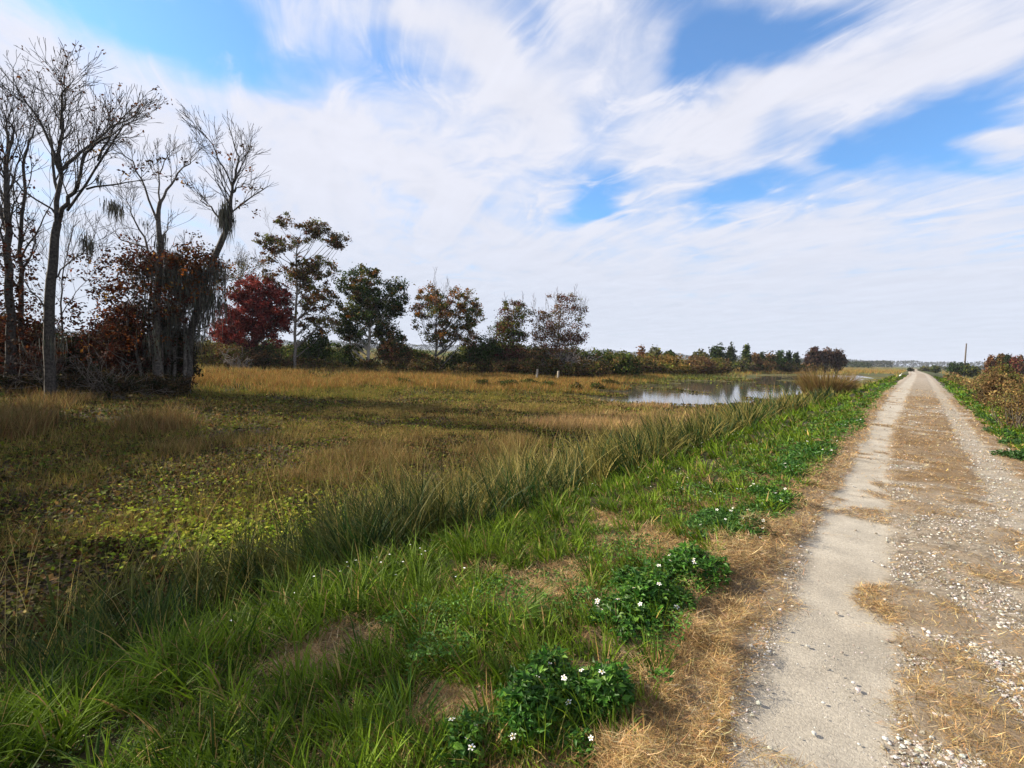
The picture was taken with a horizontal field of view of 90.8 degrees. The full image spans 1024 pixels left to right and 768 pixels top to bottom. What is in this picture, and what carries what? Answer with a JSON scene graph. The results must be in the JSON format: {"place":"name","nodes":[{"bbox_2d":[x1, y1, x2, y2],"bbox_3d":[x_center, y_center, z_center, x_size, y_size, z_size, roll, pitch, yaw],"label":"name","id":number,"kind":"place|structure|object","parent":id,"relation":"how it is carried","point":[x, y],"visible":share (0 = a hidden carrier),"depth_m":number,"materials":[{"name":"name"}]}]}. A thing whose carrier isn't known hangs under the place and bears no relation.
{"place":"outdoors","nodes":[
{"label":"outdoors","id":0,"kind":"place"},
{"bbox_2d":[0,373,900,702],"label":"tall grass","id":1,"kind":"structure","parent":0,"point":[390,521],"depth_m":5.10,"materials":[{"name":"plant"}]},
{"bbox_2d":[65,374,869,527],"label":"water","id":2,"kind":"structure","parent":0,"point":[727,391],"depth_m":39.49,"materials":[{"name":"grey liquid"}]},
{"bbox_2d":[0,318,70,382],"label":"shrub","id":3,"kind":"object","parent":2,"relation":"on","point":[41,330],"visible":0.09,"depth_m":24.56,"materials":[{"name":"brown plant"}]},
{"bbox_2d":[41,329,111,379],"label":"shrub","id":4,"kind":"object","parent":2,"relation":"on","point":[71,348],"visible":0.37,"depth_m":23.58,"materials":[{"name":"brown plant"}]},
{"bbox_2d":[727,358,756,372],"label":"shrub","id":5,"kind":"object","parent":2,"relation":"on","point":[744,364],"visible":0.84,"depth_m":96.55,"materials":[{"name":"green plant"}]},
{"bbox_2d":[802,346,821,372],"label":"tree","id":6,"kind":"object","parent":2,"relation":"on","point":[813,354],"visible":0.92,"depth_m":117.05,"materials":[{"name":"brown plant"}]},
{"bbox_2d":[0,374,1023,767],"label":"grass","id":7,"kind":"structure","parent":0,"point":[150,666],"depth_m":2.63,"materials":[{"name":"plant"}]},
{"bbox_2d":[0,338,1023,767],"bbox_3d":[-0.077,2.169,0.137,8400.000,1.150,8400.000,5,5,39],"label":"ground","id":8,"kind":"structure","parent":0,"point":[570,510],"depth_m":7.21,"materials":[{"name":"soil"}]},
{"bbox_2d":[0,372,34,392],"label":"shrub","id":9,"kind":"object","parent":8,"relation":"on","point":[4,379],"visible":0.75,"depth_m":20.47,"materials":[{"name":"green plant"}]},
{"bbox_2d":[0,311,42,376],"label":"shrub","id":10,"kind":"object","parent":8,"relation":"on","point":[2,345],"visible":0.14,"depth_m":23.89,"materials":[{"name":"brown plant"}]},
{"bbox_2d":[0,61,59,391],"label":"leafy tree","id":11,"kind":"object","parent":8,"relation":"on","point":[9,306],"visible":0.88,"depth_m":20.68,"materials":[{"name":"brown plant"}]},
{"bbox_2d":[16,366,61,394],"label":"shrub","id":12,"kind":"object","parent":8,"relation":"on","point":[28,378],"visible":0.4,"depth_m":20.78,"materials":[{"name":"green plant"}]},
{"bbox_2d":[0,335,81,392],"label":"dead shrub","id":13,"kind":"object","parent":8,"relation":"on","point":[60,361],"visible":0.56,"depth_m":20.82,"materials":[{"name":"brown plant"}]},
{"bbox_2d":[0,80,97,390],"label":"leafy tree","id":14,"kind":"object","parent":8,"relation":"on","point":[21,240],"visible":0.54,"depth_m":21.67,"materials":[{"name":"brown plant"}]},
{"bbox_2d":[1,345,98,394],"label":"dead shrub","id":15,"kind":"object","parent":8,"relation":"on","point":[62,370],"visible":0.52,"depth_m":20.20,"materials":[{"name":"brown plant"}]},
{"bbox_2d":[12,557,120,661],"bbox_3d":[-3.326,1.683,3.810,0.624,0.924,0.712,5,5,39],"label":"grass tuft","id":16,"kind":"object","parent":8,"relation":"on","point":[64,624],"visible":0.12,"depth_m":3.81,"materials":[{"name":"plant"}]},
{"bbox_2d":[56,372,89,393],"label":"shrub","id":17,"kind":"object","parent":8,"relation":"on","point":[62,383],"visible":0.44,"depth_m":21.00,"materials":[{"name":"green plant"}]},
{"bbox_2d":[12,181,149,373],"bbox_3d":[-20.693,-4.675,24.322,6.407,9.835,3.916,1,4,-17],"label":"bare sapling","id":18,"kind":"object","parent":8,"relation":"on","point":[64,263],"visible":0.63,"depth_m":23.89,"materials":[{"name":"grey plant"}]},
{"bbox_2d":[0,37,178,397],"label":"bare tree","id":19,"kind":"object","parent":8,"relation":"on","point":[48,343],"visible":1,"depth_m":18.53,"materials":[{"name":"grey plant"}]},
{"bbox_2d":[68,363,111,396],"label":"shrub","id":20,"kind":"object","parent":8,"relation":"on","point":[80,380],"visible":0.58,"depth_m":20.69,"materials":[{"name":"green plant"}]},
{"bbox_2d":[69,310,129,375],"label":"shrub","id":21,"kind":"object","parent":8,"relation":"on","point":[92,328],"visible":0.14,"depth_m":23.80,"materials":[{"name":"brown plant"}]},
{"bbox_2d":[91,374,142,399],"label":"shrub","id":22,"kind":"object","parent":8,"relation":"on","point":[126,386],"visible":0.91,"depth_m":20.47,"materials":[{"name":"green plant"}]},
{"bbox_2d":[66,340,174,398],"bbox_3d":[-15.954,-0.110,20.433,4.546,3.389,2.552,2,4,-2],"label":"dead shrub","id":23,"kind":"object","parent":8,"relation":"on","point":[100,386],"visible":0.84,"depth_m":20.22,"materials":[{"name":"brown plant"}]},
{"bbox_2d":[96,296,151,382],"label":"shrub","id":24,"kind":"object","parent":8,"relation":"on","point":[117,365],"visible":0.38,"depth_m":22.97,"materials":[{"name":"brown plant"}]},
{"bbox_2d":[55,110,235,394],"bbox_3d":[-15.966,-5.338,22.206,6.472,12.262,5.727,2,4,4],"label":"mossy tree","id":25,"kind":"object","parent":8,"relation":"on","point":[155,316],"visible":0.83,"depth_m":21.98,"materials":[{"name":"brown plant"}]},
{"bbox_2d":[128,371,164,395],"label":"shrub","id":26,"kind":"object","parent":8,"relation":"on","point":[150,379],"visible":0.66,"depth_m":21.62,"materials":[{"name":"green plant"}]},
{"bbox_2d":[133,304,207,390],"bbox_3d":[-15.639,-1.621,23.253,2.857,4.230,2.610,5,5,39],"label":"shrub","id":27,"kind":"object","parent":8,"relation":"on","point":[179,362],"visible":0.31,"depth_m":23.01,"materials":[{"name":"brown plant"}]},
{"bbox_2d":[152,372,197,396],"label":"shrub","id":28,"kind":"object","parent":8,"relation":"on","point":[173,385],"visible":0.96,"depth_m":21.92,"materials":[{"name":"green plant"}]},
{"bbox_2d":[136,498,225,635],"bbox_3d":[-2.707,1.486,4.100,0.734,1.192,0.839,2,4,-8],"label":"grass tuft","id":29,"kind":"object","parent":8,"relation":"on","point":[176,597],"visible":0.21,"depth_m":4.12,"materials":[{"name":"plant"}]},
{"bbox_2d":[134,99,278,393],"bbox_3d":[-13.569,-5.637,22.543,5.746,12.935,4.713,2,4,-7],"label":"mossy tree","id":30,"kind":"object","parent":8,"relation":"on","point":[203,303],"visible":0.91,"depth_m":22.53,"materials":[{"name":"grey plant"}]},
{"bbox_2d":[195,339,228,365],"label":"shrub","id":31,"kind":"object","parent":8,"relation":"on","point":[210,358],"visible":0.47,"depth_m":48.46,"materials":[{"name":"green plant"}]},
{"bbox_2d":[212,343,252,367],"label":"shrub","id":32,"kind":"object","parent":8,"relation":"on","point":[237,352],"visible":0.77,"depth_m":47.52,"materials":[{"name":"brown plant"}]},
{"bbox_2d":[220,348,251,368],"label":"dead shrub","id":33,"kind":"object","parent":8,"relation":"on","point":[232,362],"visible":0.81,"depth_m":46.73,"materials":[{"name":"grey plant"}]},
{"bbox_2d":[217,241,267,346],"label":"leafy tree","id":34,"kind":"object","parent":8,"relation":"on","point":[244,264],"visible":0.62,"depth_m":55.33,"materials":[{"name":"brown plant"}]},
{"bbox_2d":[205,269,302,367],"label":"leafy tree","id":35,"kind":"object","parent":8,"relation":"on","point":[262,311],"visible":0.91,"depth_m":48.78,"materials":[{"name":"red plant"}]},
{"bbox_2d":[242,343,288,367],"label":"shrub","id":36,"kind":"object","parent":8,"relation":"on","point":[259,358],"visible":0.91,"depth_m":48.54,"materials":[{"name":"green plant"}]},
{"bbox_2d":[245,544,337,604],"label":"grass tuft","id":37,"kind":"object","parent":8,"relation":"on","point":[277,589],"visible":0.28,"depth_m":3.98,"materials":[{"name":"plant"}]},
{"bbox_2d":[251,207,351,368],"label":"leafy tree","id":38,"kind":"object","parent":8,"relation":"on","point":[303,273],"visible":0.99,"depth_m":49.19,"materials":[{"name":"green plant"}]},
{"bbox_2d":[296,358,326,369],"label":"shrub","id":39,"kind":"object","parent":8,"relation":"on","point":[318,362],"visible":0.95,"depth_m":49.42,"materials":[{"name":"green plant"}]},
{"bbox_2d":[292,328,334,367],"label":"shrub","id":40,"kind":"object","parent":8,"relation":"on","point":[315,349],"visible":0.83,"depth_m":50.48,"materials":[{"name":"green plant"}]},
{"bbox_2d":[329,346,360,368],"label":"shrub","id":41,"kind":"object","parent":8,"relation":"on","point":[345,360],"visible":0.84,"depth_m":54.65,"materials":[{"name":"green plant"}]},
{"bbox_2d":[304,543,389,596],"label":"grass tuft","id":42,"kind":"object","parent":8,"relation":"on","point":[343,566],"visible":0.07,"depth_m":4.13,"materials":[{"name":"green plant"}]},
{"bbox_2d":[354,357,382,369],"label":"shrub","id":43,"kind":"object","parent":8,"relation":"on","point":[369,364],"visible":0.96,"depth_m":53.09,"materials":[{"name":"green plant"}]},
{"bbox_2d":[329,263,414,367],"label":"leafy tree","id":44,"kind":"object","parent":8,"relation":"on","point":[365,311],"visible":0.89,"depth_m":53.92,"materials":[{"name":"green plant"}]},
{"bbox_2d":[344,423,434,525],"bbox_3d":[-1.286,1.103,5.399,1.088,1.486,1.079,0,4,-25],"label":"grass tuft","id":45,"kind":"object","parent":8,"relation":"on","point":[388,485],"visible":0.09,"depth_m":5.43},
{"bbox_2d":[372,334,416,370],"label":"shrub","id":46,"kind":"object","parent":8,"relation":"on","point":[391,355],"visible":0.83,"depth_m":52.43,"materials":[{"name":"brown plant"}]},
{"bbox_2d":[384,358,413,370],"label":"shrub","id":47,"kind":"object","parent":8,"relation":"on","point":[401,364],"visible":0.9,"depth_m":51.63,"materials":[{"name":"green plant"}]},
{"bbox_2d":[354,666,460,755],"bbox_3d":[-0.456,1.382,2.149,0.469,0.208,0.479,1,4,-14],"label":"grass tuft","id":48,"kind":"object","parent":8,"relation":"on","point":[427,699],"visible":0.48,"depth_m":2.22,"materials":[{"name":"plant"}]},
{"bbox_2d":[405,356,435,372],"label":"shrub","id":49,"kind":"object","parent":8,"relation":"on","point":[425,365],"visible":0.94,"depth_m":49.62,"materials":[{"name":"green plant"}]},
{"bbox_2d":[0,364,862,672],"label":"marsh leaves","id":50,"kind":"object","parent":8,"relation":"on","point":[82,544],"visible":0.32,"depth_m":9.07,"materials":[{"name":"plant"}]},
{"bbox_2d":[419,355,443,372],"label":"shrub","id":51,"kind":"object","parent":8,"relation":"on","point":[436,362],"visible":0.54,"depth_m":51.56,"materials":[{"name":"green plant"}]},
{"bbox_2d":[0,380,864,684],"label":"seed stalks","id":52,"kind":"object","parent":8,"relation":"on","point":[272,522],"visible":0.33,"depth_m":5.24,"materials":[{"name":"plant"}]},
{"bbox_2d":[404,267,485,368],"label":"leafy tree","id":53,"kind":"object","parent":8,"relation":"on","point":[440,308],"visible":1,"depth_m":52.25,"materials":[{"name":"green plant"}]},
{"bbox_2d":[439,351,469,372],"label":"shrub","id":54,"kind":"object","parent":8,"relation":"on","point":[453,359],"visible":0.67,"depth_m":54.59,"materials":[{"name":"green plant"}]},
{"bbox_2d":[433,704,495,767],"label":"flowering bush","id":55,"kind":"object","parent":8,"relation":"on","point":[460,748],"visible":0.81,"depth_m":1.98,"materials":[{"name":"green plant"}]},
{"bbox_2d":[453,362,480,374],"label":"shrub","id":56,"kind":"object","parent":8,"relation":"on","point":[466,366],"visible":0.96,"depth_m":49.53,"materials":[{"name":"green plant"}]},
{"bbox_2d":[464,333,503,372],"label":"shrub","id":57,"kind":"object","parent":8,"relation":"on","point":[482,350],"visible":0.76,"depth_m":52.22,"materials":[{"name":"green plant"}]},
{"bbox_2d":[471,355,499,374],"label":"shrub","id":58,"kind":"object","parent":8,"relation":"on","point":[485,366],"visible":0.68,"depth_m":51.12,"materials":[{"name":"green plant"}]},
{"bbox_2d":[0,338,982,553],"bbox_3d":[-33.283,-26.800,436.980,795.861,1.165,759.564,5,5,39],"label":"marsh grass","id":59,"kind":"structure","parent":8,"relation":"on","point":[21,420],"depth_m":14.65,"materials":[{"name":"plant"}]},
{"bbox_2d":[488,359,513,374],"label":"shrub","id":60,"kind":"object","parent":8,"relation":"on","point":[502,365],"visible":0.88,"depth_m":50.08,"materials":[{"name":"green plant"}]},
{"bbox_2d":[486,294,534,351],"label":"leafy tree","id":61,"kind":"object","parent":8,"relation":"on","point":[507,325],"visible":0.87,"depth_m":55.14,"materials":[{"name":"green plant"}]},
{"bbox_2d":[493,341,527,372],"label":"shrub","id":62,"kind":"object","parent":8,"relation":"on","point":[508,355],"visible":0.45,"depth_m":52.43,"materials":[{"name":"brown plant"}]},
{"bbox_2d":[1,381,1023,767],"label":"clover","id":63,"kind":"object","parent":8,"relation":"on","point":[551,583],"visible":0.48,"depth_m":3.27,"materials":[{"name":"green plant"}]},
{"bbox_2d":[504,357,526,374],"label":"shrub","id":64,"kind":"object","parent":8,"relation":"on","point":[514,368],"visible":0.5,"depth_m":50.45,"materials":[{"name":"green plant"}]},
{"bbox_2d":[59,330,984,371],"bbox_3d":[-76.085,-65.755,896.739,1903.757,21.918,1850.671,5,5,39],"label":"distant woods","id":65,"kind":"object","parent":8,"relation":"on","point":[868,363],"visible":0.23,"depth_m":1143.20,"materials":[{"name":"green plant"}]},
{"bbox_2d":[517,355,545,374],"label":"shrub","id":66,"kind":"object","parent":8,"relation":"on","point":[531,365],"visible":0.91,"depth_m":49.44,"materials":[{"name":"green plant"}]},
{"bbox_2d":[495,577,570,633],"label":"grass tuft","id":67,"kind":"object","parent":8,"relation":"on","point":[530,608],"visible":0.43,"depth_m":3.15,"materials":[{"name":"plant"}]},
{"bbox_2d":[517,343,549,373],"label":"shrub","id":68,"kind":"object","parent":8,"relation":"on","point":[537,354],"visible":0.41,"depth_m":53.42,"materials":[{"name":"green plant"}]},
{"bbox_2d":[540,356,566,376],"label":"shrub","id":69,"kind":"object","parent":8,"relation":"on","point":[554,361],"visible":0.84,"depth_m":50.26,"materials":[{"name":"green plant"}]},
{"bbox_2d":[524,287,590,356],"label":"leafy tree","id":70,"kind":"object","parent":8,"relation":"on","point":[554,326],"visible":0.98,"depth_m":55.48,"materials":[{"name":"brown plant"}]},
{"bbox_2d":[488,642,636,757],"bbox_3d":[0.204,1.354,2.309,0.788,0.263,0.531,0,4,-30],"label":"flowering bush","id":71,"kind":"object","parent":8,"relation":"on","point":[525,687],"visible":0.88,"depth_m":2.20,"materials":[{"name":"green plant"}]},
{"bbox_2d":[556,361,584,376],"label":"shrub","id":72,"kind":"object","parent":8,"relation":"on","point":[569,368],"visible":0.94,"depth_m":49.22,"materials":[{"name":"green plant"}]},
{"bbox_2d":[120,387,1023,767],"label":"straw","id":73,"kind":"object","parent":8,"relation":"on","point":[626,751],"visible":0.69,"depth_m":2.77,"materials":[{"name":"plant"}]},
{"bbox_2d":[546,719,604,767],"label":"flowering bush","id":74,"kind":"object","parent":8,"relation":"on","point":[585,749],"visible":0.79,"depth_m":2.01,"materials":[{"name":"green plant"}]},
{"bbox_2d":[574,356,595,376],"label":"shrub","id":75,"kind":"object","parent":8,"relation":"on","point":[583,361],"visible":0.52,"depth_m":50.41,"materials":[{"name":"brown plant"}]},
{"bbox_2d":[583,357,613,377],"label":"shrub","id":76,"kind":"object","parent":8,"relation":"on","point":[601,367],"visible":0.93,"depth_m":49.04,"materials":[{"name":"green plant"}]},
{"bbox_2d":[606,348,643,375],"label":"shrub","id":77,"kind":"object","parent":8,"relation":"on","point":[628,364],"visible":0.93,"depth_m":58.31,"materials":[{"name":"green plant"}]},
{"bbox_2d":[586,558,701,644],"bbox_3d":[0.798,1.319,3.159,0.640,0.295,0.866,5,5,39],"label":"flowering bush","id":78,"kind":"object","parent":8,"relation":"on","point":[642,584],"visible":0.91,"depth_m":3.10,"materials":[{"name":"green plant"}]},
{"bbox_2d":[655,351,691,374],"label":"shrub","id":79,"kind":"object","parent":8,"relation":"on","point":[675,364],"visible":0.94,"depth_m":68.70,"materials":[{"name":"green plant"}]},
{"bbox_2d":[654,539,735,591],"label":"flowering bush","id":80,"kind":"object","parent":8,"relation":"on","point":[678,560],"visible":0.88,"depth_m":3.58,"materials":[{"name":"green plant"}]},
{"bbox_2d":[683,354,717,374],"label":"shrub","id":81,"kind":"object","parent":8,"relation":"on","point":[709,365],"visible":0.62,"depth_m":74.75,"materials":[{"name":"brown plant"}]},
{"bbox_2d":[708,343,726,362],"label":"tree","id":82,"kind":"object","parent":8,"relation":"on","point":[717,352],"visible":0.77,"depth_m":98.84,"materials":[{"name":"green plant"}]},
{"bbox_2d":[678,502,776,541],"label":"flowering bush","id":83,"kind":"object","parent":8,"relation":"on","point":[709,516],"visible":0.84,"depth_m":4.76,"materials":[{"name":"green plant"}]},
{"bbox_2d":[719,388,782,425],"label":"grass tuft","id":84,"kind":"object","parent":8,"relation":"on","point":[761,412],"visible":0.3,"depth_m":14.39,"materials":[{"name":"plant"}]},
{"bbox_2d":[749,359,777,372],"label":"shrub","id":85,"kind":"object","parent":8,"relation":"on","point":[761,365],"visible":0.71,"depth_m":102.77,"materials":[{"name":"brown plant"}]},
{"bbox_2d":[747,482,806,510],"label":"flowering bush","id":86,"kind":"object","parent":8,"relation":"on","point":[773,494],"visible":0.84,"depth_m":5.64,"materials":[{"name":"green plant"}]},
{"bbox_2d":[753,386,817,414],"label":"grass tuft","id":87,"kind":"object","parent":8,"relation":"on","point":[802,403],"visible":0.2,"depth_m":19.12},
{"bbox_2d":[766,456,810,478],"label":"flowering bush","id":88,"kind":"object","parent":8,"relation":"on","point":[786,464],"visible":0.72,"depth_m":7.30,"materials":[{"name":"green plant"}]},
{"bbox_2d":[773,361,804,372],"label":"shrub","id":89,"kind":"object","parent":8,"relation":"on","point":[797,367],"visible":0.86,"depth_m":110.35,"materials":[{"name":"green plant"}]},
{"bbox_2d":[780,439,838,461],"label":"flowering bush","id":90,"kind":"object","parent":8,"relation":"on","point":[815,451],"visible":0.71,"depth_m":8.64,"materials":[{"name":"green plant"}]},
{"bbox_2d":[820,346,835,372],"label":"tree","id":91,"kind":"object","parent":8,"relation":"on","point":[827,359],"visible":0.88,"depth_m":116.96,"materials":[{"name":"brown plant"}]},
{"bbox_2d":[788,365,874,395],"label":"reed clump","id":92,"kind":"object","parent":8,"relation":"on","point":[835,383],"visible":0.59,"depth_m":32.22,"materials":[{"name":"plant"}]},
{"bbox_2d":[830,347,849,372],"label":"tree","id":93,"kind":"object","parent":8,"relation":"on","point":[840,360],"visible":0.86,"depth_m":116.92,"materials":[{"name":"brown plant"}]},
{"bbox_2d":[830,417,865,434],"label":"flowering bush","id":94,"kind":"object","parent":8,"relation":"on","point":[860,420],"visible":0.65,"depth_m":12.62,"materials":[{"name":"green plant"}]},
{"bbox_2d":[943,361,970,375],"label":"tree","id":95,"kind":"object","parent":8,"relation":"on","point":[954,367],"visible":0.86,"depth_m":119.32,"materials":[{"name":"green plant"}]},
{"bbox_2d":[960,364,981,377],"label":"shrub","id":96,"kind":"object","parent":8,"relation":"on","point":[971,371],"visible":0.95,"depth_m":117.28,"materials":[{"name":"green plant"}]},
{"bbox_2d":[943,372,1023,407],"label":"weeds","id":97,"kind":"object","parent":8,"relation":"on","point":[964,382],"visible":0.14,"depth_m":48.03,"materials":[{"name":"plant"}]},
{"bbox_2d":[983,354,998,372],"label":"cypress tree","id":98,"kind":"object","parent":8,"relation":"on","point":[990,360],"visible":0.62,"depth_m":94.53,"materials":[{"name":"brown plant"}]},
{"bbox_2d":[968,368,1019,407],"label":"weed bush","id":99,"kind":"object","parent":8,"relation":"on","point":[992,382],"visible":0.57,"depth_m":21.99,"materials":[{"name":"brown plant"}]},
{"bbox_2d":[977,362,1023,394],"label":"weed bush","id":100,"kind":"object","parent":8,"relation":"on","point":[1001,370],"visible":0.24,"depth_m":27.79,"materials":[{"name":"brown plant"}]},
{"bbox_2d":[981,376,1023,429],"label":"weed bush","id":101,"kind":"object","parent":8,"relation":"on","point":[1017,408],"visible":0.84,"depth_m":13.99,"materials":[{"name":"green plant"}]},
{"bbox_2d":[990,447,1023,460],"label":"flowering bush","id":102,"kind":"object","parent":8,"relation":"on","point":[1016,454],"visible":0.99,"depth_m":9.13,"materials":[{"name":"green plant"}]},
{"bbox_2d":[1007,355,1022,373],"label":"cypress tree","id":103,"kind":"object","parent":8,"relation":"on","point":[1014,363],"visible":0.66,"depth_m":95.30,"materials":[{"name":"red plant"}]},
{"bbox_2d":[0,0,1023,366],"label":"sky","id":104,"kind":"structure","parent":0,"point":[795,176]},
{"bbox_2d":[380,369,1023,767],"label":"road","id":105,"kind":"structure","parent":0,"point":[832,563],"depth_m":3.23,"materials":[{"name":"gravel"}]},
{"bbox_2d":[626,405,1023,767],"bbox_3d":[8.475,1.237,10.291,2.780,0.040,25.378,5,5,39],"label":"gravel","id":106,"kind":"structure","parent":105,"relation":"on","point":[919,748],"depth_m":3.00,"materials":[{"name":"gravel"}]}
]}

